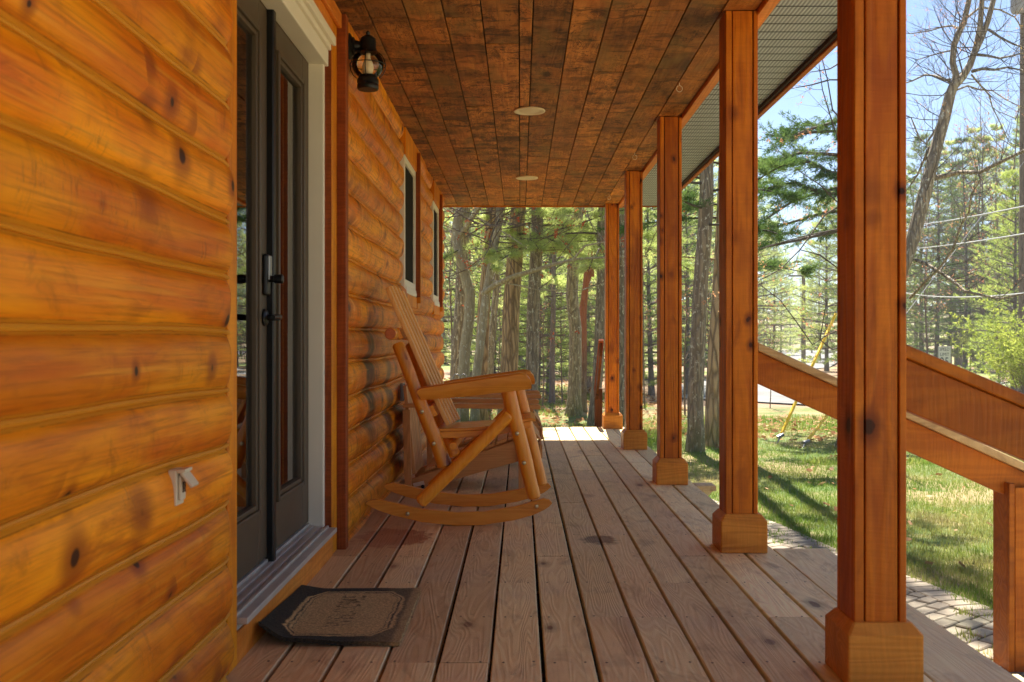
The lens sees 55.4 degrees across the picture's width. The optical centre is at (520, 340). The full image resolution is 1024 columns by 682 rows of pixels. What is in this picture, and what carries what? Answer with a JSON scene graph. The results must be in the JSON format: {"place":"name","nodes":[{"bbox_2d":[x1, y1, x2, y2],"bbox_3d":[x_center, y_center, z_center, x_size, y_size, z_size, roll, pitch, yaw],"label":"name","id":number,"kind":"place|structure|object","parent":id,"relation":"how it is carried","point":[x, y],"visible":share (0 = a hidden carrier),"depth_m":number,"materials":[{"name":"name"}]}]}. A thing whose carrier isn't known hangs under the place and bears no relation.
{"place":"outdoors","nodes":[
{"label":"outdoors","id":0,"kind":"place"},
{"bbox_2d":[441,312,1022,609],"bbox_3d":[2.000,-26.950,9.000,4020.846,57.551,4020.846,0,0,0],"label":"ground","id":1,"kind":"structure","parent":0,"point":[775,409],"depth_m":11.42,"materials":[{"name":"green plant"}]},
{"bbox_2d":[0,0,444,681],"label":"log house","id":2,"kind":"structure","parent":1,"relation":"on","point":[220,226],"depth_m":2.35,"materials":[{"name":"orange wood"}]},
{"bbox_2d":[168,467,198,505],"bbox_3d":[-0.778,0.336,2.253,0.056,0.085,0.050,0,0,0],"label":"outlet cover","id":3,"kind":"object","parent":2,"relation":"attached to","point":[180,477],"visible":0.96,"depth_m":2.24,"materials":[{"name":"beige plastic"}]},
{"bbox_2d":[237,0,283,581],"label":"door leaf","id":4,"kind":"structure","parent":2,"relation":"in","point":[254,265],"depth_m":3.42,"materials":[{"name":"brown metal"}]},
{"bbox_2d":[276,22,307,547],"bbox_3d":[-0.947,-0.224,3.939,0.057,2.033,0.678,0,0,0],"label":"door leaf","id":5,"kind":"structure","parent":2,"relation":"in","point":[291,67],"depth_m":4.03,"materials":[{"name":"brown metal"}]},
{"bbox_2d":[348,31,385,91],"bbox_3d":[-0.716,-1.308,4.550,0.179,0.273,0.170,0,0,0],"label":"wall lantern","id":6,"kind":"object","parent":2,"relation":"attached to","point":[367,79],"depth_m":4.53,"materials":[{"name":"black metal"}]},
{"bbox_2d":[399,127,420,308],"bbox_3d":[-0.819,-0.870,7.250,0.102,1.240,0.940,0,0,0],"label":"window","id":7,"kind":"structure","parent":2,"relation":"in","point":[410,211],"depth_m":7.29,"materials":[{"name":"beige paint"}]},
{"bbox_2d":[429,180,442,315],"bbox_3d":[-0.819,-0.870,9.415,0.102,1.240,0.790,0,0,0],"label":"window","id":8,"kind":"structure","parent":2,"relation":"in","point":[436,244],"depth_m":9.54,"materials":[{"name":"beige paint"}]},
{"bbox_2d":[226,0,1023,681],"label":"porch","id":9,"kind":"object","parent":2,"relation":"attached to","point":[628,554],"visible":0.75,"depth_m":4.39,"materials":[{"name":"brown wood"}]},
{"bbox_2d":[259,585,420,645],"bbox_3d":[-0.599,0.910,3.357,0.453,0.078,0.655,0,0,0],"label":"door mat","id":10,"kind":"object","parent":9,"relation":"on","point":[347,616],"depth_m":3.29,"materials":[{"name":"brown"}]},
{"bbox_2d":[366,286,551,525],"bbox_3d":[-0.310,0.324,5.317,0.969,1.251,0.665,0,0,0],"label":"rocking chair","id":11,"kind":"object","parent":9,"relation":"on","point":[432,392],"visible":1,"depth_m":5.05,"materials":[{"name":"brown wood"}]},
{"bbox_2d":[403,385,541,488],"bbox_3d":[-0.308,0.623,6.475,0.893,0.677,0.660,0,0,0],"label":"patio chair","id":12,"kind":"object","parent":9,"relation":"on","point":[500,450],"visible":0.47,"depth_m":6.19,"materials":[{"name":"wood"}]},
{"bbox_2d":[426,390,542,464],"bbox_3d":[-0.278,0.623,7.645,0.893,0.677,0.660,0,0,0],"label":"patio chair","id":13,"kind":"object","parent":9,"relation":"on","point":[530,394],"visible":0.21,"depth_m":7.36,"materials":[{"name":"brown wood"}]},
{"bbox_2d":[514,106,544,114],"bbox_3d":[0.058,-1.486,6.300,0.206,0.012,0.206,0,0,0],"label":"ceiling light","id":14,"kind":"object","parent":9,"relation":"attached to","point":[530,110],"visible":1,"depth_m":6.29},
{"bbox_2d":[758,343,1023,671],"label":"stair rail","id":15,"kind":"object","parent":9,"relation":"attached to","point":[1000,474],"visible":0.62,"depth_m":4.43,"materials":[{"name":"wood"}]},
{"bbox_2d":[906,345,1023,460],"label":"stair rail","id":16,"kind":"object","parent":9,"relation":"attached to","point":[964,402],"depth_m":2.75,"materials":[{"name":"wood"}]},
{"bbox_2d":[443,207,480,344],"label":"pine tree","id":17,"kind":"object","parent":1,"relation":"on","point":[450,288],"visible":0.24,"depth_m":24.03,"materials":[{"name":"green"}]},
{"bbox_2d":[442,207,490,365],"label":"pine tree","id":18,"kind":"object","parent":1,"relation":"on","point":[445,328],"visible":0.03,"depth_m":31.60,"materials":[{"name":"green plant"}]},
{"bbox_2d":[444,207,490,409],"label":"pine tree","id":19,"kind":"object","parent":1,"relation":"on","point":[458,321],"visible":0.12,"depth_m":19.39,"materials":[{"name":"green plant"}]},
{"bbox_2d":[441,207,525,376],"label":"pine tree","id":20,"kind":"object","parent":1,"relation":"on","point":[448,352],"visible":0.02,"depth_m":32.50,"materials":[{"name":"green plant"}]},
{"bbox_2d":[487,234,501,410],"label":"pine tree","id":21,"kind":"object","parent":1,"relation":"on","point":[493,321],"visible":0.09,"depth_m":20.93,"materials":[{"name":"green plant"}]},
{"bbox_2d":[444,208,555,373],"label":"pine tree","id":22,"kind":"object","parent":1,"relation":"on","point":[522,294],"visible":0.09,"depth_m":25.34,"materials":[{"name":"plant"}]},
{"bbox_2d":[477,269,525,372],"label":"sapling","id":23,"kind":"object","parent":1,"relation":"on","point":[499,317],"visible":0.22,"depth_m":22.96,"materials":[{"name":"green"}]},
{"bbox_2d":[444,207,567,359],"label":"pine tree","id":24,"kind":"object","parent":1,"relation":"on","point":[474,286],"visible":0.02,"depth_m":30.69,"materials":[{"name":"green plant"}]},
{"bbox_2d":[443,207,594,421],"bbox_3d":[-0.399,-3.624,16.573,5.331,10.377,4.870,0,0,-12],"label":"maple tree","id":25,"kind":"object","parent":1,"relation":"on","point":[458,231],"visible":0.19,"depth_m":17.41,"materials":[{"name":"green plant"}]},
{"bbox_2d":[443,207,598,415],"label":"pine tree","id":26,"kind":"object","parent":1,"relation":"on","point":[510,333],"visible":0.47,"depth_m":18.15,"materials":[{"name":"brown plant"}]},
{"bbox_2d":[476,207,596,420],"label":"pine tree","id":27,"kind":"object","parent":1,"relation":"on","point":[484,412],"visible":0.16,"depth_m":18.40,"materials":[{"name":"brown plant"}]},
{"bbox_2d":[483,214,596,404],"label":"pine tree","id":28,"kind":"object","parent":1,"relation":"on","point":[559,281],"visible":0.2,"depth_m":23.44,"materials":[{"name":"green plant"}]},
{"bbox_2d":[524,279,564,405],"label":"sapling","id":29,"kind":"object","parent":1,"relation":"on","point":[542,319],"visible":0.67,"depth_m":22.01,"materials":[{"name":"green"}]},
{"bbox_2d":[496,208,594,399],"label":"pine tree","id":30,"kind":"object","parent":1,"relation":"on","point":[521,314],"visible":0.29,"depth_m":24.72,"materials":[{"name":"green plant"}]},
{"bbox_2d":[496,207,596,393],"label":"pine tree","id":31,"kind":"object","parent":1,"relation":"on","point":[567,325],"visible":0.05,"depth_m":26.94,"materials":[{"name":"green plant"}]},
{"bbox_2d":[502,216,595,375],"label":"pine tree","id":32,"kind":"object","parent":1,"relation":"on","point":[564,313],"visible":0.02,"depth_m":41.76,"materials":[{"name":"green plant"}]},
{"bbox_2d":[520,255,593,402],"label":"sapling","id":33,"kind":"object","parent":1,"relation":"on","point":[561,359],"visible":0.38,"depth_m":24.01,"materials":[{"name":"green"}]},
{"bbox_2d":[480,207,643,415],"bbox_3d":[0.603,-5.905,17.196,3.196,14.968,3.120,0,0,-16],"label":"pine tree","id":34,"kind":"object","parent":1,"relation":"on","point":[532,332],"visible":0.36,"depth_m":17.49,"materials":[{"name":"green plant"}]},
{"bbox_2d":[443,192,696,420],"bbox_3d":[-0.013,-3.608,16.955,5.472,10.335,5.320,0,0,0],"label":"maple tree","id":35,"kind":"object","parent":1,"relation":"on","point":[489,286],"visible":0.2,"depth_m":16.89,"materials":[{"name":"green plant"}]},
{"bbox_2d":[525,207,646,387],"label":"pine tree","id":36,"kind":"object","parent":1,"relation":"on","point":[589,378],"visible":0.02,"depth_m":30.88,"materials":[{"name":"green plant"}]},
{"bbox_2d":[579,252,594,411],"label":"broken tree","id":37,"kind":"object","parent":1,"relation":"on","point":[588,275],"visible":0.52,"depth_m":20.52,"materials":[{"name":"wood"}]},
{"bbox_2d":[525,207,656,415],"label":"pine tree","id":38,"kind":"object","parent":1,"relation":"on","point":[574,404],"visible":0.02,"depth_m":19.69,"materials":[{"name":"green plant"}]},
{"bbox_2d":[478,197,716,426],"bbox_3d":[1.566,-5.542,17.026,3.949,14.244,3.860,0,0,22],"label":"pine tree","id":39,"kind":"object","parent":1,"relation":"on","point":[599,267],"visible":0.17,"depth_m":17.12,"materials":[{"name":"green plant"}]},
{"bbox_2d":[594,339,603,427],"bbox_3d":[0.904,0.739,11.046,0.092,1.522,0.689,0,0,0],"label":"stair rail","id":40,"kind":"object","parent":1,"relation":"on","point":[597,406],"visible":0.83,"depth_m":11.28,"materials":[{"name":"wood"}]},
{"bbox_2d":[556,207,656,380],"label":"pine tree","id":41,"kind":"object","parent":1,"relation":"on","point":[590,331],"visible":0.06,"depth_m":27.82,"materials":[{"name":"green plant"}]},
{"bbox_2d":[551,159,717,426],"bbox_3d":[1.587,-5.443,17.019,3.896,14.043,3.687,0,0,0],"label":"pine tree","id":42,"kind":"object","parent":1,"relation":"on","point":[648,234],"visible":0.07,"depth_m":17.34,"materials":[{"name":"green plant"}]},
{"bbox_2d":[443,377,836,440],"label":"leaf litter","id":43,"kind":"object","parent":1,"relation":"on","point":[556,418],"visible":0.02,"depth_m":18.58,"materials":[{"name":"brown"}]},
{"bbox_2d":[593,251,689,405],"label":"sapling","id":44,"kind":"object","parent":1,"relation":"on","point":[645,307],"visible":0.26,"depth_m":22.01,"materials":[{"name":"green"}]},
{"bbox_2d":[590,207,711,372],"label":"pine tree","id":45,"kind":"object","parent":1,"relation":"on","point":[644,219],"visible":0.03,"depth_m":40.53,"materials":[{"name":"green plant"}]},
{"bbox_2d":[604,207,709,395],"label":"pine tree","id":46,"kind":"object","parent":1,"relation":"on","point":[650,378],"visible":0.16,"depth_m":26.88,"materials":[{"name":"green plant"}]},
{"bbox_2d":[643,212,714,414],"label":"sapling","id":47,"kind":"object","parent":1,"relation":"on","point":[685,327],"visible":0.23,"depth_m":19.95,"materials":[{"name":"green"}]},
{"bbox_2d":[643,179,716,361],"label":"pine tree","id":48,"kind":"object","parent":1,"relation":"on","point":[683,276],"visible":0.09,"depth_m":31.49,"materials":[{"name":"green plant"}]},
{"bbox_2d":[644,178,715,393],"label":"pine tree","id":49,"kind":"object","parent":1,"relation":"on","point":[686,246],"visible":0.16,"depth_m":27.02,"materials":[{"name":"plant"}]},
{"bbox_2d":[651,170,716,367],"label":"pine tree","id":50,"kind":"object","parent":1,"relation":"on","point":[713,236],"visible":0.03,"depth_m":39.81,"materials":[{"name":"green plant"}]},
{"bbox_2d":[655,159,717,355],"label":"pine tree","id":51,"kind":"object","parent":1,"relation":"on","point":[715,177],"visible":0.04,"depth_m":40.97,"materials":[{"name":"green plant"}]},
{"bbox_2d":[687,245,712,360],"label":"sapling","id":52,"kind":"object","parent":1,"relation":"on","point":[708,307],"visible":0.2,"depth_m":22.02,"materials":[{"name":"green"}]},
{"bbox_2d":[592,148,823,447],"bbox_3d":[2.797,-6.536,13.726,3.398,16.197,2.997,0,0,42],"label":"pine tree","id":53,"kind":"object","parent":1,"relation":"on","point":[711,430],"visible":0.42,"depth_m":13.79,"materials":[{"name":"brown plant"}]},
{"bbox_2d":[441,158,1018,367],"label":"distant wood","id":54,"kind":"object","parent":1,"relation":"on","point":[759,310],"depth_m":66.62,"materials":[{"name":"plant"}]},
{"bbox_2d":[654,119,815,452],"bbox_3d":[2.583,-6.544,12.934,2.757,16.194,2.760,0,0,33],"label":"pine tree","id":55,"kind":"object","parent":1,"relation":"on","point":[695,438],"visible":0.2,"depth_m":13.11,"materials":[{"name":"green plant"}]},
{"bbox_2d":[707,154,811,350],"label":"pine tree","id":56,"kind":"object","parent":1,"relation":"on","point":[773,286],"visible":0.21,"depth_m":47.59,"materials":[{"name":"green plant"}]},
{"bbox_2d":[699,50,836,373],"bbox_3d":[3.424,-1.526,12.929,2.351,6.065,1.234,0,0,0],"label":"sapling","id":57,"kind":"object","parent":1,"relation":"on","point":[826,190],"visible":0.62,"depth_m":12.99,"materials":[{"name":"green"}]},
{"bbox_2d":[758,297,787,407],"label":"sapling","id":58,"kind":"object","parent":1,"relation":"on","point":[770,337],"visible":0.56,"depth_m":22.00,"materials":[{"name":"green"}]},
{"bbox_2d":[758,219,793,344],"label":"pine tree","id":59,"kind":"object","parent":1,"relation":"on","point":[770,303],"visible":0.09,"depth_m":74.66,"materials":[{"name":"green plant"}]},
{"bbox_2d":[762,253,800,352],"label":"pine tree","id":60,"kind":"object","parent":1,"relation":"on","point":[787,312],"visible":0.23,"depth_m":94.76,"materials":[{"name":"green plant"}]},
{"bbox_2d":[758,219,811,355],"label":"pine tree","id":61,"kind":"object","parent":1,"relation":"on","point":[774,312],"visible":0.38,"depth_m":59.78,"materials":[{"name":"green plant"}]},
{"bbox_2d":[777,267,800,350],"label":"pine tree","id":62,"kind":"object","parent":1,"relation":"on","point":[792,278],"visible":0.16,"depth_m":117.94,"materials":[{"name":"green plant"}]},
{"bbox_2d":[758,97,836,257],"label":"hemlock tree","id":63,"kind":"object","parent":1,"relation":"on","point":[787,134],"visible":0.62,"depth_m":16.65,"materials":[{"name":"green plant"}]},
{"bbox_2d":[786,266,809,345],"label":"pine tree","id":64,"kind":"object","parent":1,"relation":"on","point":[800,294],"visible":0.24,"depth_m":129.98,"materials":[{"name":"green plant"}]},
{"bbox_2d":[789,266,818,363],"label":"utility pole","id":65,"kind":"object","parent":1,"relation":"on","point":[803,354],"visible":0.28,"depth_m":59.89,"materials":[{"name":"wood"}]},
{"bbox_2d":[793,277,823,352],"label":"pine tree","id":66,"kind":"object","parent":1,"relation":"on","point":[812,350],"visible":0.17,"depth_m":104.97,"materials":[{"name":"green plant"}]},
{"bbox_2d":[780,198,836,370],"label":"pine tree","id":67,"kind":"object","parent":1,"relation":"on","point":[826,348],"visible":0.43,"depth_m":45.95,"materials":[{"name":"green plant"}]},
{"bbox_2d":[791,225,835,357],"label":"pine tree","id":68,"kind":"object","parent":1,"relation":"on","point":[816,290],"visible":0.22,"depth_m":78.06,"materials":[{"name":"green plant"}]},
{"bbox_2d":[796,152,836,354],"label":"pine tree","id":69,"kind":"object","parent":1,"relation":"on","point":[830,350],"visible":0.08,"depth_m":52.23,"materials":[{"name":"green plant"}]},
{"bbox_2d":[716,437,992,568],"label":"dead leaves","id":70,"kind":"object","parent":1,"relation":"on","point":[909,521],"visible":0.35,"depth_m":9.33,"materials":[{"name":"brown plant"}]},
{"bbox_2d":[802,182,918,361],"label":"pine tree","id":71,"kind":"object","parent":1,"relation":"on","point":[829,283],"visible":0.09,"depth_m":40.23,"materials":[{"name":"green plant"}]},
{"bbox_2d":[906,161,940,348],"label":"pine tree","id":72,"kind":"object","parent":1,"relation":"on","point":[907,291],"visible":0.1,"depth_m":43.53,"materials":[{"name":"green plant"}]},
{"bbox_2d":[906,169,944,348],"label":"pine tree","id":73,"kind":"object","parent":1,"relation":"on","point":[912,282],"visible":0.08,"depth_m":59.94,"materials":[{"name":"green plant"}]},
{"bbox_2d":[834,0,1023,447],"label":"maple tree","id":74,"kind":"object","parent":1,"relation":"on","point":[929,175],"visible":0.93,"depth_m":13.83,"materials":[{"name":"grey plant"}]},
{"bbox_2d":[906,171,961,352],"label":"sapling","id":75,"kind":"object","parent":1,"relation":"on","point":[925,304],"visible":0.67,"depth_m":24.01,"materials":[{"name":"green"}]},
{"bbox_2d":[906,132,968,353],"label":"pine tree","id":76,"kind":"object","parent":1,"relation":"on","point":[919,148],"visible":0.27,"depth_m":49.93,"materials":[{"name":"green plant"}]},
{"bbox_2d":[906,143,979,357],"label":"pine tree","id":77,"kind":"object","parent":1,"relation":"on","point":[936,344],"visible":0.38,"depth_m":47.71,"materials":[{"name":"green plant"}]},
{"bbox_2d":[938,346,950,362],"bbox_3d":[17.395,1.059,40.021,0.530,1.683,0.058,0,0,0],"label":"speed sign","id":78,"kind":"object","parent":1,"relation":"on","point":[944,353],"visible":0.68,"depth_m":39.99,"materials":[{"name":"metal"}]},
{"bbox_2d":[923,138,980,362],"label":"pine tree","id":79,"kind":"object","parent":1,"relation":"on","point":[949,143],"visible":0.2,"depth_m":55.98,"materials":[{"name":"green plant"}]},
{"bbox_2d":[916,160,996,366],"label":"pine tree","id":80,"kind":"object","parent":1,"relation":"on","point":[956,362],"visible":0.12,"depth_m":51.91,"materials":[{"name":"green plant"}]},
{"bbox_2d":[906,93,1015,355],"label":"sapling","id":81,"kind":"object","parent":1,"relation":"on","point":[951,221],"visible":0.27,"depth_m":47.81,"materials":[{"name":"green"}]},
{"bbox_2d":[916,136,1007,368],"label":"pine tree","id":82,"kind":"object","parent":1,"relation":"on","point":[965,312],"visible":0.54,"depth_m":43.95,"materials":[{"name":"green plant"}]},
{"bbox_2d":[945,222,987,370],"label":"sapling","id":83,"kind":"object","parent":1,"relation":"on","point":[968,288],"visible":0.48,"depth_m":44.03,"materials":[{"name":"green"}]},
{"bbox_2d":[922,59,1016,372],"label":"sapling","id":84,"kind":"object","parent":1,"relation":"on","point":[975,192],"visible":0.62,"depth_m":42.08,"materials":[{"name":"green"}]},
{"bbox_2d":[926,134,1017,365],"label":"pine tree","id":85,"kind":"object","parent":1,"relation":"on","point":[980,227],"visible":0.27,"depth_m":45.78,"materials":[{"name":"green plant"}]},
{"bbox_2d":[937,315,1008,371],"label":"shrub","id":86,"kind":"object","parent":1,"relation":"on","point":[965,341],"visible":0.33,"depth_m":42.83,"materials":[{"name":"green plant"}]},
{"bbox_2d":[949,127,1004,362],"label":"pine tree","id":87,"kind":"object","parent":1,"relation":"on","point":[977,130],"visible":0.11,"depth_m":65.99,"materials":[{"name":"green plant"}]},
{"bbox_2d":[941,42,1019,286],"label":"sapling","id":88,"kind":"object","parent":1,"relation":"on","point":[999,150],"visible":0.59,"depth_m":38.60,"materials":[{"name":"green"}]},
{"bbox_2d":[947,146,1018,382],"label":"sapling","id":89,"kind":"object","parent":1,"relation":"on","point":[1003,224],"visible":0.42,"depth_m":29.93,"materials":[{"name":"green"}]},
{"bbox_2d":[948,168,1018,390],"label":"pine tree","id":90,"kind":"object","parent":1,"relation":"on","point":[1005,176],"visible":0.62,"depth_m":26.07,"materials":[{"name":"green plant"}]},
{"bbox_2d":[945,293,1023,392],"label":"shrub","id":91,"kind":"object","parent":1,"relation":"on","point":[1016,360],"visible":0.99,"depth_m":20.19,"materials":[{"name":"green plant"}]},
{"bbox_2d":[960,123,1017,366],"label":"pine tree","id":92,"kind":"object","parent":1,"relation":"on","point":[997,134],"visible":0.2,"depth_m":53.88,"materials":[{"name":"green plant"}]},
{"bbox_2d":[966,199,1018,380],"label":"pine tree","id":93,"kind":"object","parent":1,"relation":"on","point":[1009,224],"visible":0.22,"depth_m":30.05,"materials":[{"name":"green plant"}]},
{"bbox_2d":[966,114,1019,357],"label":"pine tree","id":94,"kind":"object","parent":1,"relation":"on","point":[1008,169],"visible":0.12,"depth_m":42.22,"materials":[{"name":"green plant"}]},
{"bbox_2d":[987,122,1019,341],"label":"pine tree","id":95,"kind":"object","parent":1,"relation":"on","point":[1011,163],"visible":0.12,"depth_m":36.16,"materials":[{"name":"green plant"}]},
{"bbox_2d":[1010,0,1023,393],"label":"utility pole","id":96,"kind":"object","parent":1,"relation":"on","point":[1021,215],"visible":0.74,"depth_m":24.94,"materials":[{"name":"grey paint"}]},
{"bbox_2d":[776,0,977,442],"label":"guy wire","id":97,"kind":"object","parent":96,"relation":"attached to","point":[781,435],"visible":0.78,"depth_m":15.37,"materials":[{"name":"metal"}]},
{"bbox_2d":[802,163,1022,446],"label":"guy wire","id":98,"kind":"object","parent":96,"relation":"attached to","point":[810,436],"visible":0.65,"depth_m":14.35,"materials":[{"name":"metal"}]},
{"bbox_2d":[447,0,1019,312],"label":"sky","id":99,"kind":"structure","parent":0,"point":[918,14],"materials":[{"name":"blue"}]},
{"bbox_2d":[455,391,1023,464],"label":"woodland grass","id":100,"kind":"structure","parent":0,"point":[801,424],"depth_m":17.51,"materials":[{"name":"green"}]},
{"bbox_2d":[682,350,1017,403],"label":"road","id":101,"kind":"structure","parent":0,"point":[764,394],"depth_m":28.72,"materials":[{"name":"asphalt"}]},
{"bbox_2d":[803,547,992,660],"bbox_3d":[2.202,1.504,6.250,2.163,0.001,8.700,0,0,0],"label":"path bedding","id":102,"kind":"object","parent":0,"point":[947,616],"visible":0.12,"depth_m":5.40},
{"bbox_2d":[713,499,1023,677],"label":"paver path","id":103,"kind":"structure","parent":102,"relation":"on","point":[925,592],"depth_m":5.52,"materials":[{"name":"stone"}]},
{"bbox_2d":[767,521,992,658],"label":"path weeds","id":104,"kind":"object","parent":103,"relation":"on","point":[960,612],"visible":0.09,"depth_m":5.34,"materials":[{"name":"green plant"}]},
{"bbox_3d":[12.275,-1.525,34.000,0.300,7.050,0.285,0,0,0],"label":"utility pole","id":105,"kind":"object","parent":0,"visible":0},
{"bbox_2d":[907,293,1020,297],"bbox_3d":[9.445,-1.360,22.126,0.026,1.365,24.417,0,0,13],"label":"overhead wire","id":106,"kind":"object","parent":105,"relation":"attached to","point":[965,296],"visible":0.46,"depth_m":19.41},
{"bbox_2d":[906,206,1023,226],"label":"overhead wire","id":107,"kind":"object","parent":105,"relation":"attached to","point":[976,215],"visible":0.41,"depth_m":17.82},
{"bbox_2d":[918,233,1023,248],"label":"overhead wire","id":108,"kind":"object","parent":105,"relation":"attached to","point":[977,240],"visible":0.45,"depth_m":17.74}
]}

